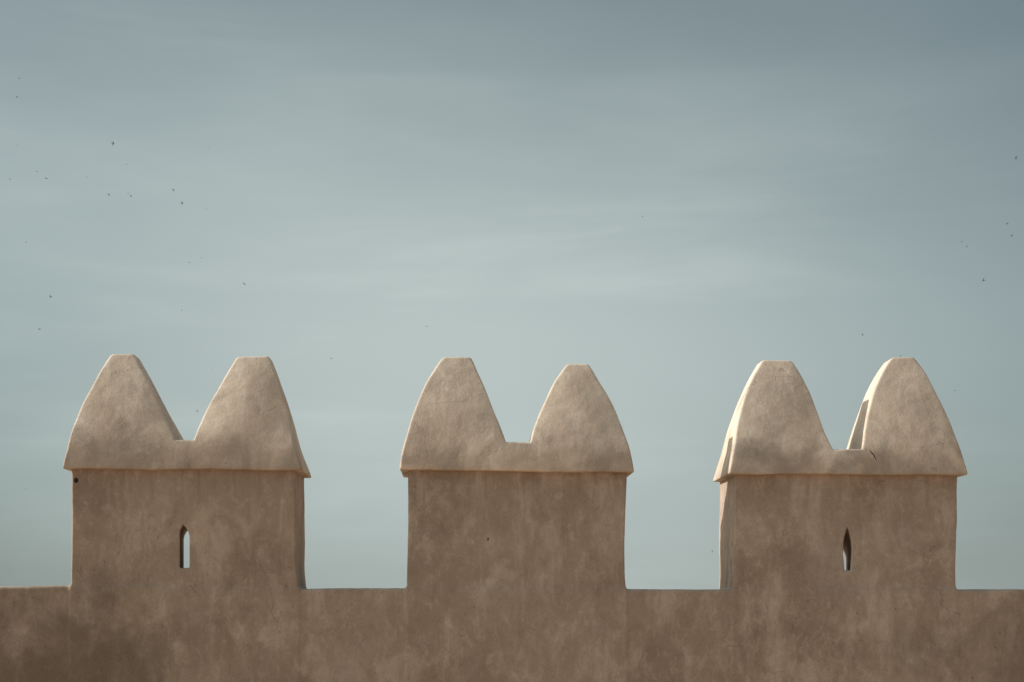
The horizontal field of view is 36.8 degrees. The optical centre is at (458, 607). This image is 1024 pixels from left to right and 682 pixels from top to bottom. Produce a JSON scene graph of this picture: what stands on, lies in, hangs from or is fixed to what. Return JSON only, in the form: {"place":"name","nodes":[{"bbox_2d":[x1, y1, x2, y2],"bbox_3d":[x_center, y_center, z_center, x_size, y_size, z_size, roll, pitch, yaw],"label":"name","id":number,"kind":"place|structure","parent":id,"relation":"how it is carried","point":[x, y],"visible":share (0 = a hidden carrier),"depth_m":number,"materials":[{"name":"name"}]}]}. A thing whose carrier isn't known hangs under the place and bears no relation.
{"place":"outdoors","nodes":[
{"label":"outdoors","id":0,"kind":"place"},
{"bbox_2d":[0,0,1023,588],"label":"sky","id":1,"kind":"structure","parent":0,"point":[806,179],"materials":[{"name":"blue"}]},
{"label":"ground","id":2,"kind":"structure","parent":0,"visible":0},
{"bbox_2d":[0,354,1023,681],"bbox_3d":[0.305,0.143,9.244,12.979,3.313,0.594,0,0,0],"label":"battlemented wall","id":3,"kind":"structure","parent":2,"relation":"on","point":[516,566],"depth_m":9.00,"materials":[{"name":"paint"}]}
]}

